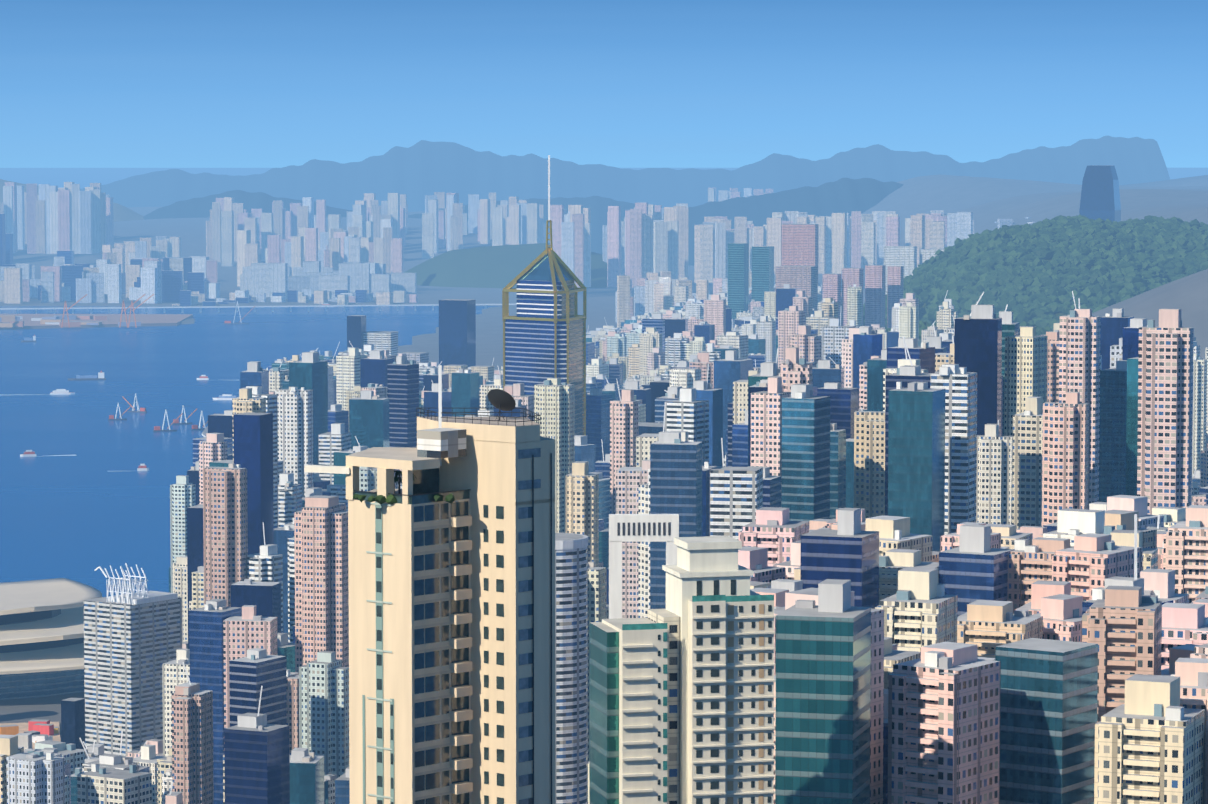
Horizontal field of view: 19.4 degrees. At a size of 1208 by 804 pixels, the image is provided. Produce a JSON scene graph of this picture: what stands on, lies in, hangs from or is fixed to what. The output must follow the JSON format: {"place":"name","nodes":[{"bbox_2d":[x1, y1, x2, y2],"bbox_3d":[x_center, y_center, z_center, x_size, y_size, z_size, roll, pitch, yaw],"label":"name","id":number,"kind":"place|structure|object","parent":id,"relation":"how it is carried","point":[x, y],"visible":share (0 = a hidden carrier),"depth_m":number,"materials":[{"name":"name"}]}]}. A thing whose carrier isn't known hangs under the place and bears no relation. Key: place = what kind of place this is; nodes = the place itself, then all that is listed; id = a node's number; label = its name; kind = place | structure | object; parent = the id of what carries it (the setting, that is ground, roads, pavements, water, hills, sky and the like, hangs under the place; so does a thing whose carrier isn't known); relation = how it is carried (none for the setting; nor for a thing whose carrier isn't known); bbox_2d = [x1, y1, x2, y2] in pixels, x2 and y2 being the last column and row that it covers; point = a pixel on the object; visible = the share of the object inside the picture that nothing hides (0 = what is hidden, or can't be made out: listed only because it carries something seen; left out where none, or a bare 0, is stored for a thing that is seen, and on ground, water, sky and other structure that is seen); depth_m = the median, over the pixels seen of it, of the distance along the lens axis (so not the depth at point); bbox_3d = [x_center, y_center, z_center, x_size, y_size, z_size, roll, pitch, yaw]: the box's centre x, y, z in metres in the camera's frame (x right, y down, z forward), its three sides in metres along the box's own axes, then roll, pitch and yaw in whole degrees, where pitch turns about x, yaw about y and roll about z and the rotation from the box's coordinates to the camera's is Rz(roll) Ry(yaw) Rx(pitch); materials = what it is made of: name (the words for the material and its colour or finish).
{"place":"outdoors","nodes":[
{"label":"outdoors","id":0,"kind":"place"},
{"bbox_2d":[0,179,143,221],"bbox_3d":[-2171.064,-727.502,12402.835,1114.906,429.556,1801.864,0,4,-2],"label":"quarry hill","id":1,"kind":"structure","parent":0,"point":[122,213],"depth_m":12363.46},
{"bbox_2d":[143,190,634,254],"bbox_3d":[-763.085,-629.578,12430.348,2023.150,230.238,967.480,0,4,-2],"label":"hill","id":2,"kind":"structure","parent":0,"point":[202,207],"depth_m":12350.50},
{"bbox_2d":[404,243,610,287],"bbox_3d":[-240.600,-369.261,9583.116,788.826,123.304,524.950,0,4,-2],"label":"hill","id":3,"kind":"structure","parent":0,"point":[501,266],"depth_m":9485.69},
{"bbox_2d":[0,168,1207,596],"bbox_3d":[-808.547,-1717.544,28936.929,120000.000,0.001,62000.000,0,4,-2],"label":"harbour water","id":4,"kind":"structure","parent":0,"point":[82,498],"depth_m":5188.39,"materials":[{"name":"blue liquid"}]},
{"bbox_2d":[20,450,35,456],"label":"ship","id":5,"kind":"object","parent":4,"relation":"on","point":[28,453],"visible":0.83,"depth_m":4352.61,"materials":[{"name":"white"}]},
{"bbox_2d":[21,334,35,341],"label":"ship","id":6,"kind":"object","parent":4,"relation":"on","point":[28,339],"visible":0.94,"depth_m":6884.61,"materials":[{"name":"blue"}]},
{"bbox_2d":[50,389,74,394],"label":"ferry","id":7,"kind":"object","parent":4,"relation":"on","point":[62,391],"visible":0.88,"depth_m":5435.83,"materials":[{"name":"white"}]},
{"bbox_2d":[68,371,105,379],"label":"cargo ship","id":8,"kind":"object","parent":4,"relation":"on","point":[94,377],"visible":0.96,"depth_m":5766.96,"materials":[{"name":"blue"}]},
{"bbox_2d":[108,403,130,419],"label":"crane barge","id":9,"kind":"object","parent":4,"relation":"on","point":[111,417],"visible":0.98,"depth_m":4929.63,"materials":[{"name":"white metal"}]},
{"bbox_2d":[122,393,146,412],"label":"crane barge","id":10,"kind":"object","parent":4,"relation":"on","point":[142,410],"visible":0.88,"depth_m":5071.46,"materials":[{"name":"white metal"}]},
{"bbox_2d":[137,464,148,470],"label":"ship","id":11,"kind":"object","parent":4,"relation":"on","point":[141,467],"visible":0.92,"depth_m":4165.27,"materials":[{"name":"white"}]},
{"bbox_2d":[153,410,182,431],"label":"crane barge","id":12,"kind":"object","parent":4,"relation":"on","point":[156,428],"visible":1,"depth_m":4734.05,"materials":[{"name":"white metal"}]},
{"bbox_2d":[172,405,196,424],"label":"crane barge","id":13,"kind":"object","parent":4,"relation":"on","point":[176,422],"visible":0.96,"depth_m":4856.58,"materials":[{"name":"white metal"}]},
{"bbox_2d":[191,411,214,429],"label":"crane barge","id":14,"kind":"object","parent":4,"relation":"on","point":[195,427],"visible":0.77,"depth_m":4759.69,"materials":[{"name":"white metal"}]},
{"bbox_2d":[197,375,208,379],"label":"ship","id":15,"kind":"object","parent":4,"relation":"on","point":[203,377],"visible":0.9,"depth_m":5774.64,"materials":[{"name":"white metal"}]},
{"bbox_2d":[213,394,235,399],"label":"ferry","id":16,"kind":"object","parent":4,"relation":"on","point":[226,397],"visible":0.69,"depth_m":5320.71,"materials":[{"name":"white"}]},
{"bbox_2d":[223,301,254,323],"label":"crane barge","id":17,"kind":"object","parent":4,"relation":"on","point":[227,322],"visible":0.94,"depth_m":7572.89,"materials":[{"name":"white metal"}]},
{"bbox_2d":[0,294,516,748],"bbox_3d":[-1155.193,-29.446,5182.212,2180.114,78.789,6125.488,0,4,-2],"label":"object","id":18,"kind":"object","parent":4,"relation":"on","point":[41,730],"visible":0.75,"depth_m":7526.29,"materials":[{"name":"grey concrete"}]},
{"bbox_2d":[0,174,1207,739],"bbox_3d":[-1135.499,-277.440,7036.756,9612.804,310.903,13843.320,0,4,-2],"label":"ground","id":19,"kind":"structure","parent":0,"point":[988,202],"depth_m":8900.59,"materials":[{"name":"grey concrete"}]},
{"bbox_2d":[0,609,84,699],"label":"windows","id":20,"kind":"structure","parent":19,"relation":"on","point":[32,685],"depth_m":2443.01,"materials":[{"name":"blue glass"}]},
{"bbox_2d":[0,578,101,674],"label":"convention centre roofs","id":21,"kind":"structure","parent":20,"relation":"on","point":[67,597],"depth_m":2497.26,"materials":[{"name":"white metal"}]},
{"bbox_2d":[0,155,1207,803],"bbox_3d":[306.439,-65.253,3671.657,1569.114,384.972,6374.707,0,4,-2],"label":"city buildings","id":22,"kind":"structure","parent":19,"relation":"on","point":[471,627],"depth_m":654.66,"materials":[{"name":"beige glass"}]},
{"bbox_2d":[394,474,400,493],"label":"roof garden palm trunks","id":23,"kind":"object","parent":22,"relation":"on","point":[399,491],"visible":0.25,"depth_m":476.09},
{"bbox_2d":[353,470,454,504],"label":"rooftop plants","id":24,"kind":"object","parent":22,"relation":"on","point":[391,499],"visible":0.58,"depth_m":473.64,"materials":[{"name":"green plant"}]},
{"bbox_2d":[488,389,515,419],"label":"satellite dish","id":25,"kind":"object","parent":22,"relation":"on","point":[499,399],"visible":0.98,"depth_m":483.46,"materials":[{"name":"grey metal"}]},
{"bbox_2d":[0,0,1207,167],"label":"sky","id":26,"kind":"structure","parent":0,"point":[84,83],"materials":[{"name":"blue"}]},
{"bbox_2d":[80,135,1169,212],"bbox_3d":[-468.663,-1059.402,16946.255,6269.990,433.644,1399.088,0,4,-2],"label":"mountain","id":27,"kind":"structure","parent":0,"point":[416,173],"depth_m":16768.32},
{"bbox_2d":[663,178,903,265],"bbox_3d":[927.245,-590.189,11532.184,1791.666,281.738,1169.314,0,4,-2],"label":"hill","id":28,"kind":"structure","parent":0,"point":[848,195],"depth_m":11336.29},
{"bbox_2d":[920,257,1186,322],"bbox_3d":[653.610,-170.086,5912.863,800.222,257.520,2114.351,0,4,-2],"label":"braemar hill","id":29,"kind":"structure","parent":0,"point":[1055,313],"depth_m":5498.06,"materials":[{"name":"green plant"}]},
{"bbox_2d":[863,215,1207,329],"bbox_3d":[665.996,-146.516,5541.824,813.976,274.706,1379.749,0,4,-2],"label":"braemar forest trees","id":30,"kind":"object","parent":29,"relation":"on","point":[1129,258],"visible":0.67,"depth_m":5570.29,"materials":[{"name":"green plant"}]},
{"bbox_3d":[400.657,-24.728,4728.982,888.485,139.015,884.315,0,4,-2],"label":"lower slope of the hill","id":31,"kind":"structure","parent":0,"visible":0},
{"bbox_2d":[885,320,1053,339],"bbox_3d":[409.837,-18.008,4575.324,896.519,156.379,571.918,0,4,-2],"label":"slope forest trees","id":32,"kind":"object","parent":31,"relation":"on","point":[923,325],"depth_m":4693.81,"materials":[{"name":"green plant"}]}
]}

